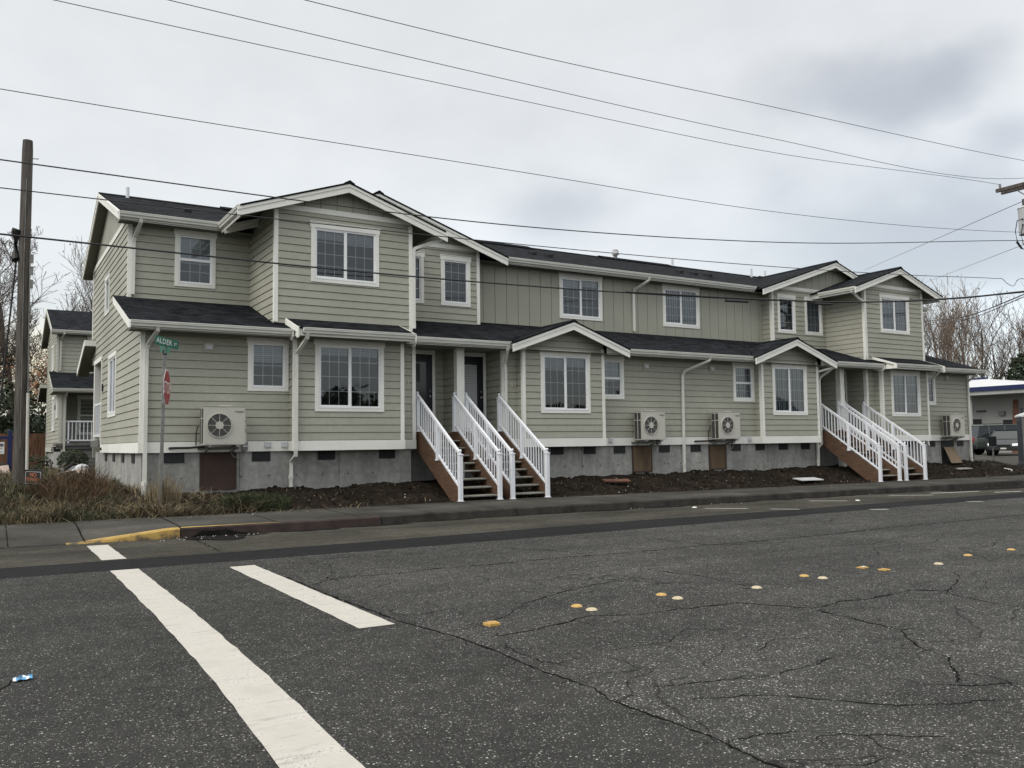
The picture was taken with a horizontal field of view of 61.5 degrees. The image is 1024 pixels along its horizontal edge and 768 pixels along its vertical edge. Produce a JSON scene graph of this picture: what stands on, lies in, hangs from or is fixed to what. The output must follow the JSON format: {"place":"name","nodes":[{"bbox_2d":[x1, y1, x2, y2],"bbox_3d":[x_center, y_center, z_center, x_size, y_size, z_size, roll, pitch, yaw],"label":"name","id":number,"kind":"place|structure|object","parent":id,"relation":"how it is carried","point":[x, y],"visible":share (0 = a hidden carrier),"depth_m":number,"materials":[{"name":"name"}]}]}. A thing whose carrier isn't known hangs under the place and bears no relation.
{"place":"outdoors","nodes":[
{"label":"outdoors","id":0,"kind":"place"},
{"bbox_2d":[0,465,94,483],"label":"yard grass","id":1,"kind":"structure","parent":0,"point":[9,474],"depth_m":27.11,"materials":[{"name":"plant"}]},
{"bbox_2d":[0,465,176,524],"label":"yard","id":2,"kind":"structure","parent":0,"point":[53,504],"depth_m":15.91,"materials":[{"name":"plant"}]},
{"bbox_2d":[0,430,13,471],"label":"yard sign","id":3,"kind":"object","parent":2,"relation":"on","point":[9,437],"visible":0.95,"depth_m":30.88,"materials":[{"name":"blue paint"}]},
{"bbox_2d":[0,139,36,483],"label":"utility pole","id":4,"kind":"object","parent":2,"relation":"on","point":[22,256],"visible":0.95,"depth_m":21.18,"materials":[{"name":"brown wood"}]},
{"bbox_2d":[0,433,46,466],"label":"wooden fence","id":5,"kind":"object","parent":2,"relation":"on","point":[34,446],"visible":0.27,"depth_m":43.81,"materials":[{"name":"brown wood"}]},
{"bbox_2d":[0,268,47,387],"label":"bare tree","id":6,"kind":"object","parent":2,"relation":"on","point":[12,350],"visible":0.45,"depth_m":53.89,"materials":[{"name":"brown plant"}]},
{"bbox_2d":[0,353,60,464],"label":"undergrowth","id":7,"kind":"object","parent":2,"relation":"on","point":[7,423],"visible":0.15,"depth_m":47.68,"materials":[{"name":"green plant"}]},
{"bbox_2d":[23,469,42,484],"bbox_3d":[-11.361,2.396,20.419,0.462,0.740,0.041,-1,-4,1],"label":"warning sign","id":8,"kind":"object","parent":2,"relation":"on","point":[34,473],"visible":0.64,"depth_m":20.42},
{"bbox_2d":[0,226,70,414],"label":"bare tree","id":9,"kind":"object","parent":2,"relation":"on","point":[4,244],"visible":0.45,"depth_m":57.91,"materials":[{"name":"brown plant"}]},
{"bbox_2d":[28,454,52,469],"bbox_3d":[-17.602,3.046,31.886,1.153,0.917,1.144,2,-5,-32],"label":"shrub","id":10,"kind":"object","parent":2,"relation":"on","point":[40,462],"visible":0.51,"depth_m":31.79,"materials":[{"name":"green plant"}]},
{"bbox_2d":[16,457,130,505],"bbox_3d":[-8.990,1.953,17.803,2.386,1.026,3.364,2,-5,-32],"label":"weed clump","id":11,"kind":"object","parent":2,"relation":"on","point":[76,484],"visible":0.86,"depth_m":17.18,"materials":[{"name":"brown plant"}]},
{"bbox_2d":[0,522,273,548],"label":"curb","id":12,"kind":"structure","parent":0,"point":[38,545],"depth_m":12.67,"materials":[{"name":"concrete"}]},
{"bbox_2d":[0,560,776,767],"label":"road","id":13,"kind":"structure","parent":0,"point":[121,678],"depth_m":4.95,"materials":[{"name":"asphalt"}]},
{"bbox_2d":[13,674,32,680],"bbox_3d":[-3.000,1.796,5.275,0.121,0.025,0.074,3,-5,-42],"label":"wrapper","id":14,"kind":"object","parent":13,"relation":"on","point":[23,677],"visible":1,"depth_m":5.26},
{"bbox_2d":[111,569,364,767],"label":"crosswalk stripe","id":15,"kind":"object","parent":13,"relation":"on","point":[287,730],"visible":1,"depth_m":4.98,"materials":[{"name":"paint"}]},
{"bbox_2d":[230,565,393,627],"bbox_3d":[-2.144,2.039,8.525,0.311,0.002,4.160,2,-5,-32],"label":"stop bar","id":16,"kind":"object","parent":13,"relation":"on","point":[350,614],"visible":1,"depth_m":7.97,"materials":[{"name":"paint"}]},
{"bbox_2d":[0,488,1023,567],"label":"road","id":17,"kind":"structure","parent":0,"point":[50,555],"depth_m":14.56,"materials":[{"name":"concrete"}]},
{"bbox_2d":[87,545,126,559],"bbox_3d":[-5.596,2.309,11.834,0.300,0.002,1.930,2,-5,-32],"label":"crosswalk stripe","id":18,"kind":"object","parent":17,"relation":"on","point":[104,552],"visible":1,"depth_m":11.76,"materials":[{"name":"paint"}]},
{"bbox_2d":[66,527,179,544],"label":"curb","id":19,"kind":"structure","parent":17,"relation":"on","point":[168,533],"depth_m":13.34,"materials":[{"name":"paint"}]},
{"bbox_2d":[184,485,1023,539],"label":"gutter stain","id":20,"kind":"object","parent":17,"relation":"on","point":[221,534],"visible":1,"depth_m":14.78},
{"bbox_2d":[0,475,1023,546],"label":"sidewalk","id":21,"kind":"structure","parent":0,"point":[40,533],"depth_m":16.23,"materials":[{"name":"concrete"}]},
{"bbox_2d":[4,502,377,525],"bbox_3d":[-6.508,2.314,15.285,9.236,0.187,1.121,2,-5,-34],"label":"fallen straw","id":22,"kind":"object","parent":21,"relation":"on","point":[189,513],"visible":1,"depth_m":15.61,"materials":[{"name":"beige plant"}]},
{"bbox_2d":[179,516,381,537],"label":"curb","id":23,"kind":"structure","parent":21,"relation":"on","point":[263,527],"depth_m":14.62,"materials":[{"name":"concrete"}]},
{"bbox_2d":[380,507,516,524],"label":"curb","id":24,"kind":"structure","parent":21,"relation":"on","point":[436,516],"depth_m":16.55,"materials":[{"name":"concrete"}]},
{"bbox_2d":[416,391,505,501],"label":"entry staircase","id":25,"kind":"structure","parent":21,"relation":"on","point":[453,487],"depth_m":20.09,"materials":[{"name":"wood"}]},
{"bbox_2d":[465,393,552,499],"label":"entry staircase","id":26,"kind":"structure","parent":21,"relation":"on","point":[525,468],"depth_m":20.73,"materials":[{"name":"wood"}]},
{"bbox_2d":[513,501,631,514],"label":"curb","id":27,"kind":"structure","parent":21,"relation":"on","point":[530,510],"depth_m":18.24,"materials":[{"name":"concrete"}]},
{"bbox_2d":[631,496,729,507],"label":"curb","id":28,"kind":"structure","parent":21,"relation":"on","point":[676,502],"depth_m":19.84,"materials":[{"name":"concrete"}]},
{"bbox_2d":[729,491,813,502],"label":"curb","id":29,"kind":"structure","parent":21,"relation":"on","point":[768,497],"depth_m":21.46,"materials":[{"name":"concrete"}]},
{"bbox_2d":[811,488,886,497],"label":"curb","id":30,"kind":"structure","parent":21,"relation":"on","point":[846,492],"depth_m":23.08,"materials":[{"name":"concrete"}]},
{"bbox_2d":[819,401,902,481],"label":"entry staircase","id":31,"kind":"structure","parent":21,"relation":"on","point":[859,458],"depth_m":27.64,"materials":[{"name":"wood"}]},
{"bbox_2d":[845,401,929,480],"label":"entry staircase","id":32,"kind":"structure","parent":21,"relation":"on","point":[911,469],"depth_m":28.31,"materials":[{"name":"wood"}]},
{"bbox_2d":[882,484,949,492],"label":"curb","id":33,"kind":"structure","parent":21,"relation":"on","point":[900,489],"depth_m":24.68,"materials":[{"name":"concrete"}]},
{"bbox_2d":[949,481,1003,488],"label":"curb","id":34,"kind":"structure","parent":21,"relation":"on","point":[974,485],"depth_m":26.36,"materials":[{"name":"concrete"}]},
{"bbox_2d":[995,182,1023,248],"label":"utility pole","id":35,"kind":"object","parent":21,"relation":"on","point":[1018,187],"visible":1,"depth_m":30.10,"materials":[{"name":"brown wood"}]},
{"bbox_2d":[1,89,1005,231],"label":"overhead line","id":36,"kind":"object","parent":35,"relation":"attached to","point":[444,159],"visible":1,"depth_m":17.76,"materials":[{"name":"metal"}]},
{"bbox_2d":[0,187,1022,285],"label":"overhead line","id":37,"kind":"object","parent":35,"relation":"attached to","point":[453,237],"visible":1,"depth_m":17.63,"materials":[{"name":"metal"}]},
{"bbox_2d":[0,233,1023,305],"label":"overhead cable","id":38,"kind":"object","parent":35,"relation":"attached to","point":[742,300],"visible":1,"depth_m":19.51,"materials":[{"name":"rubber"}]},
{"bbox_2d":[923,294,1023,321],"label":"service wire","id":39,"kind":"object","parent":38,"relation":"attached to","point":[978,312],"visible":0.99,"depth_m":37.20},
{"bbox_2d":[0,159,1023,243],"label":"overhead line","id":40,"kind":"object","parent":35,"relation":"attached to","point":[449,218],"visible":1,"depth_m":17.60,"materials":[{"name":"metal"}]},
{"bbox_2d":[55,0,999,184],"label":"overhead line","id":41,"kind":"object","parent":35,"relation":"attached to","point":[470,89],"visible":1,"depth_m":19.10,"materials":[{"name":"metal"}]},
{"bbox_2d":[169,0,1018,178],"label":"overhead line","id":42,"kind":"object","parent":35,"relation":"attached to","point":[551,89],"visible":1,"depth_m":19.21,"materials":[{"name":"metal"}]},
{"bbox_2d":[305,0,1023,160],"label":"overhead line","id":43,"kind":"object","parent":35,"relation":"attached to","point":[630,76],"visible":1,"depth_m":18.87,"materials":[{"name":"metal"}]},
{"bbox_2d":[1003,480,1023,485],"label":"curb","id":44,"kind":"structure","parent":21,"relation":"on","point":[1012,482],"depth_m":27.60,"materials":[{"name":"concrete"}]},
{"bbox_2d":[0,493,1023,578],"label":"road","id":45,"kind":"structure","parent":0,"point":[46,570],"depth_m":12.87,"materials":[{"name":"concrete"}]},
{"bbox_2d":[0,0,1023,431],"label":"sky","id":46,"kind":"structure","parent":0,"point":[946,72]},
{"bbox_2d":[122,460,1023,516],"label":"soil","id":47,"kind":"structure","parent":0,"point":[649,482],"depth_m":22.65,"materials":[{"name":"soil"}]},
{"bbox_2d":[141,470,188,507],"bbox_3d":[-6.685,1.995,16.648,1.016,0.976,0.989,2,-5,-32],"label":"weed clump","id":48,"kind":"object","parent":47,"relation":"on","point":[173,491],"visible":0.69,"depth_m":16.60,"materials":[{"name":"brown plant"}]},
{"bbox_2d":[155,335,178,507],"bbox_3d":[-6.705,0.764,16.615,0.296,3.365,0.677,-1,-4,-1],"label":"street sign","id":49,"kind":"object","parent":47,"relation":"on","point":[166,344],"visible":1,"depth_m":16.58,"materials":[{"name":"metal"}]},
{"bbox_2d":[124,486,275,516],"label":"dry grass","id":50,"kind":"structure","parent":47,"relation":"on","point":[174,510],"depth_m":16.26,"materials":[{"name":"plant"}]},
{"bbox_2d":[213,488,295,511],"bbox_3d":[-4.942,2.240,16.779,2.055,0.548,1.415,2,-5,-32],"label":"green grass tuft","id":51,"kind":"object","parent":47,"relation":"on","point":[281,502],"visible":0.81,"depth_m":16.66,"materials":[{"name":"plant"}]},
{"bbox_2d":[183,461,1012,514],"bbox_3d":[6.564,2.796,25.305,32.001,0.581,4.297,2,-5,-32],"label":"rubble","id":52,"kind":"object","parent":47,"relation":"on","point":[585,479],"visible":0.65,"depth_m":22.19,"materials":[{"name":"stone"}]},
{"bbox_2d":[944,447,961,462],"bbox_3d":[16.430,2.638,32.052,0.720,0.596,0.270,2,-5,-32],"label":"plywood sheet","id":53,"kind":"object","parent":47,"relation":"on","point":[952,454],"visible":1,"depth_m":32.03,"materials":[{"name":"wood"}]},
{"bbox_2d":[988,436,996,460],"bbox_3d":[19.884,2.828,35.558,0.380,1.330,0.140,2,-5,-32],"label":"meter post","id":54,"kind":"object","parent":47,"relation":"on","point":[992,440],"visible":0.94,"depth_m":35.52,"materials":[{"name":"metal"}]},
{"bbox_2d":[258,497,1023,767],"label":"road","id":55,"kind":"structure","parent":0,"point":[868,664],"depth_m":6.98,"materials":[{"name":"asphalt"}]},
{"bbox_2d":[0,510,1023,767],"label":"pavement cracks","id":56,"kind":"object","parent":55,"relation":"on","point":[688,628],"visible":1,"depth_m":5.92,"materials":[{"name":"asphalt"}]},
{"bbox_2d":[974,453,1018,464],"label":"parking lot","id":57,"kind":"structure","parent":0,"point":[1010,458],"depth_m":44.63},
{"bbox_2d":[923,313,946,354],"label":"bare tree","id":58,"kind":"object","parent":57,"relation":"on","point":[925,344],"visible":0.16,"depth_m":71.94,"materials":[{"name":"brown plant"}]},
{"bbox_2d":[916,276,988,363],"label":"bare tree","id":59,"kind":"object","parent":57,"relation":"on","point":[951,336],"visible":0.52,"depth_m":72.91,"materials":[{"name":"brown plant"}]},
{"bbox_2d":[923,290,998,377],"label":"bare tree","id":60,"kind":"object","parent":57,"relation":"on","point":[939,341],"visible":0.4,"depth_m":72.94,"materials":[{"name":"brown plant"}]},
{"bbox_2d":[931,281,991,377],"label":"bare tree","id":61,"kind":"object","parent":57,"relation":"on","point":[963,358],"visible":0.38,"depth_m":73.92,"materials":[{"name":"brown plant"}]},
{"bbox_2d":[945,287,1023,379],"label":"bare tree","id":62,"kind":"object","parent":57,"relation":"on","point":[999,371],"visible":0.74,"depth_m":73.67,"materials":[{"name":"brown plant"}]},
{"bbox_2d":[964,308,1015,379],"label":"bare tree","id":63,"kind":"object","parent":57,"relation":"on","point":[993,362],"visible":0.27,"depth_m":75.46,"materials":[{"name":"brown plant"}]},
{"bbox_2d":[969,423,1016,454],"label":"parked suv","id":64,"kind":"object","parent":57,"relation":"on","point":[980,432],"visible":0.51,"depth_m":49.91,"materials":[{"name":"grey metal"}]},
{"bbox_2d":[969,377,1023,452],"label":"shop building","id":65,"kind":"structure","parent":57,"relation":"on","point":[1003,402],"depth_m":59.46,"materials":[{"name":"white paint"}]},
{"bbox_2d":[985,430,1017,454],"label":"parked sedan","id":66,"kind":"object","parent":57,"relation":"on","point":[1007,440],"visible":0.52,"depth_m":47.74,"materials":[{"name":"silver metal"}]},
{"bbox_2d":[979,313,1023,378],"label":"bare tree","id":67,"kind":"object","parent":57,"relation":"on","point":[1008,338],"visible":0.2,"depth_m":77.89,"materials":[{"name":"brown plant"}]},
{"bbox_2d":[990,279,1023,371],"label":"bare tree","id":68,"kind":"object","parent":57,"relation":"on","point":[1021,329],"visible":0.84,"depth_m":75.28,"materials":[{"name":"brown plant"}]},
{"bbox_2d":[1001,352,1023,380],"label":"evergreen tree","id":69,"kind":"object","parent":57,"relation":"on","point":[1017,368],"visible":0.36,"depth_m":74.20,"materials":[{"name":"green plant"}]},
{"bbox_2d":[1014,407,1023,465],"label":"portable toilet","id":70,"kind":"object","parent":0,"point":[1020,426],"visible":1,"depth_m":35.37,"materials":[{"name":"plastic"}]},
{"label":"yard","id":71,"kind":"structure","parent":0,"visible":0},
{"bbox_2d":[0,355,47,421],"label":"tree","id":72,"kind":"object","parent":71,"relation":"on","point":[43,403],"visible":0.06,"depth_m":54.05,"materials":[{"name":"brown plant"}]},
{"bbox_2d":[5,283,92,386],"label":"bare tree","id":73,"kind":"object","parent":71,"relation":"on","point":[87,300],"visible":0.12,"depth_m":62.28,"materials":[{"name":"brown plant"}]},
{"bbox_2d":[37,309,94,469],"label":"house","id":74,"kind":"structure","parent":71,"relation":"on","point":[66,393],"depth_m":38.40,"materials":[{"name":"wood"}]},
{"bbox_2d":[52,396,54,430],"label":"window","id":75,"kind":"structure","parent":74,"relation":"in","point":[53,398],"depth_m":38.54,"materials":[{"name":"plastic"}]},
{"bbox_2d":[77,395,93,434],"bbox_3d":[-18.670,1.390,38.553,1.520,1.768,0.105,2,-5,-32],"label":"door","id":76,"kind":"structure","parent":74,"relation":"in","point":[79,397],"depth_m":38.23,"materials":[{"name":"plastic"}]},
{"bbox_2d":[56,449,88,467],"bbox_3d":[-17.860,3.147,35.006,1.230,1.055,1.215,2,-5,-32],"label":"shrub","id":77,"kind":"object","parent":71,"relation":"on","point":[66,455],"visible":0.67,"depth_m":34.76,"materials":[{"name":"green plant"}]},
{"bbox_2d":[58,236,92,310],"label":"bare tree","id":78,"kind":"object","parent":71,"relation":"on","point":[81,256],"visible":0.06,"depth_m":68.40,"materials":[{"name":"brown plant"}]},
{"bbox_2d":[60,256,92,311],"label":"bare tree","id":79,"kind":"object","parent":71,"relation":"on","point":[88,289],"visible":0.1,"depth_m":65.11,"materials":[{"name":"brown plant"}]},
{"bbox_2d":[77,180,986,502],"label":"townhouse building","id":80,"kind":"structure","parent":71,"relation":"on","point":[323,376],"depth_m":22.44,"materials":[{"name":"wood"}]},
{"bbox_2d":[104,271,110,316],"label":"window","id":81,"kind":"structure","parent":80,"relation":"in","point":[107,278],"depth_m":22.92,"materials":[{"name":"plastic"}]},
{"bbox_2d":[107,349,117,417],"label":"window","id":82,"kind":"structure","parent":80,"relation":"in","point":[112,360],"depth_m":21.55,"materials":[{"name":"plastic"}]},
{"bbox_2d":[174,229,216,288],"bbox_3d":[-7.689,-2.863,20.700,1.274,1.549,0.755,2,-5,-32],"label":"window","id":83,"kind":"structure","parent":80,"relation":"in","point":[189,270],"depth_m":20.54,"materials":[{"name":"plastic"}]},
{"bbox_2d":[168,405,247,458],"bbox_3d":[-6.306,1.017,18.052,1.616,1.139,0.531,2,-5,-32],"label":"air conditioner","id":84,"kind":"object","parent":80,"relation":"attached to","point":[222,424],"visible":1,"depth_m":18.01,"materials":[{"name":"white plastic"}]},
{"bbox_2d":[199,452,236,489],"bbox_3d":[-6.268,1.858,18.358,0.760,0.785,0.040,2,-5,-32],"label":"crawl space door","id":85,"kind":"structure","parent":80,"relation":"in","point":[218,471],"depth_m":18.34,"materials":[{"name":"wood"}]},
{"bbox_2d":[246,337,289,391],"bbox_3d":[-5.572,-0.339,19.336,1.244,1.389,0.755,2,-5,-32],"label":"window","id":86,"kind":"structure","parent":80,"relation":"in","point":[268,358],"depth_m":19.20,"materials":[{"name":"glass"}]},
{"bbox_2d":[310,220,380,286],"bbox_3d":[-4.077,-2.933,20.458,2.014,1.599,0.755,2,-5,-32],"label":"window","id":87,"kind":"structure","parent":80,"relation":"in","point":[337,247],"depth_m":20.52,"materials":[{"name":"plastic"}]},
{"bbox_2d":[314,339,384,411],"bbox_3d":[-3.886,-0.090,20.001,2.004,1.839,0.755,2,-5,-32],"label":"window","id":88,"kind":"structure","parent":80,"relation":"in","point":[349,375],"depth_m":20.13,"materials":[{"name":"glass"}]},
{"bbox_2d":[415,251,424,303],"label":"window","id":89,"kind":"structure","parent":80,"relation":"in","point":[419,256],"depth_m":23.01,"materials":[{"name":"plastic"}]},
{"bbox_2d":[416,350,435,431],"bbox_3d":[-2.380,0.179,21.810,0.970,2.110,0.122,2,-5,-32],"label":"door","id":90,"kind":"structure","parent":80,"relation":"in","point":[425,359],"depth_m":21.96,"materials":[{"name":"black glass"}]},
{"bbox_2d":[439,254,470,306],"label":"window","id":91,"kind":"structure","parent":80,"relation":"in","point":[453,293],"depth_m":23.75,"materials":[{"name":"glass"}]},
{"bbox_2d":[464,352,485,431],"bbox_3d":[-1.102,0.216,22.594,0.970,2.110,0.122,2,-5,-32],"label":"door","id":92,"kind":"structure","parent":80,"relation":"in","point":[474,363],"depth_m":22.72,"materials":[{"name":"black glass"}]},
{"bbox_2d":[539,349,590,412],"bbox_3d":[1.252,0.043,23.154,1.944,1.854,0.755,2,-5,-32],"label":"window","id":93,"kind":"structure","parent":80,"relation":"in","point":[565,376],"depth_m":23.23,"materials":[{"name":"glass"}]},
{"bbox_2d":[558,272,602,320],"bbox_3d":[1.932,-2.561,26.600,1.954,1.589,0.755,2,-5,-32],"label":"window","id":94,"kind":"structure","parent":80,"relation":"in","point":[573,304],"depth_m":26.65,"materials":[{"name":"glass"}]},
{"bbox_2d":[604,356,623,398],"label":"window","id":95,"kind":"structure","parent":80,"relation":"in","point":[614,365],"depth_m":24.23,"materials":[{"name":"plastic"}]},
{"bbox_2d":[632,446,652,471],"bbox_3d":[3.702,2.130,24.474,0.720,0.745,0.040,2,-5,-32],"label":"crawl space door","id":96,"kind":"structure","parent":80,"relation":"in","point":[641,455],"depth_m":24.46,"materials":[{"name":"wood"}]},
{"bbox_2d":[631,410,665,450],"bbox_3d":[3.932,1.317,24.326,1.035,1.139,0.520,2,-5,-32],"label":"air conditioner","id":97,"kind":"object","parent":80,"relation":"attached to","point":[650,425],"visible":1,"depth_m":24.11,"materials":[{"name":"white plastic"}]},
{"bbox_2d":[661,284,699,328],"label":"window","id":98,"kind":"structure","parent":80,"relation":"in","point":[681,312],"depth_m":28.48,"materials":[{"name":"glass"}]},
{"bbox_2d":[694,411,740,448],"bbox_3d":[6.212,1.384,25.730,1.616,1.139,0.531,2,-5,-32],"label":"air conditioner","id":99,"kind":"object","parent":80,"relation":"attached to","point":[725,426],"visible":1,"depth_m":25.66,"materials":[{"name":"white plastic"}]},
{"bbox_2d":[708,445,726,468],"bbox_3d":[6.221,2.211,26.018,0.710,0.730,0.040,2,-5,-32],"label":"crawl space door","id":100,"kind":"structure","parent":80,"relation":"in","point":[717,453],"depth_m":26.00,"materials":[{"name":"wood"}]},
{"bbox_2d":[732,362,754,401],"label":"window","id":101,"kind":"structure","parent":80,"relation":"in","point":[743,386],"depth_m":26.85,"materials":[{"name":"plastic"}]},
{"bbox_2d":[754,362,807,414],"bbox_3d":[8.683,0.261,27.712,1.944,1.854,0.755,2,-5,-32],"label":"window","id":102,"kind":"structure","parent":80,"relation":"in","point":[789,381],"depth_m":27.47,"materials":[{"name":"glass"}]},
{"bbox_2d":[776,293,795,333],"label":"window","id":103,"kind":"structure","parent":80,"relation":"in","point":[786,314],"depth_m":30.65,"materials":[{"name":"glass"}]},
{"bbox_2d":[803,296,822,335],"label":"window","id":104,"kind":"structure","parent":80,"relation":"in","point":[813,313],"depth_m":31.28,"materials":[{"name":"glass"}]},
{"bbox_2d":[878,293,909,334],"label":"window","id":105,"kind":"structure","parent":80,"relation":"in","point":[894,316],"depth_m":31.06,"materials":[{"name":"glass"}]},
{"bbox_2d":[873,370,921,420],"bbox_3d":[13.822,0.429,30.862,2.004,1.839,0.755,2,-5,-32],"label":"window","id":106,"kind":"structure","parent":80,"relation":"in","point":[905,385],"depth_m":30.63,"materials":[{"name":"glass"}]},
{"bbox_2d":[928,373,935,404],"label":"window","id":107,"kind":"structure","parent":80,"relation":"in","point":[931,384],"depth_m":31.97,"materials":[{"name":"plastic"}]},
{"bbox_2d":[941,441,953,463],"bbox_3d":[16.319,2.603,32.216,0.780,0.940,0.040,2,-5,-32],"label":"crawl space door","id":108,"kind":"structure","parent":80,"relation":"in","point":[945,459],"depth_m":32.11,"materials":[{"name":"black"}]},
{"bbox_2d":[940,414,964,444],"bbox_3d":[16.450,1.684,32.003,1.035,1.139,0.520,2,-5,-32],"label":"air conditioner","id":109,"kind":"object","parent":80,"relation":"attached to","point":[954,425],"visible":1,"depth_m":31.78,"materials":[{"name":"white plastic"}]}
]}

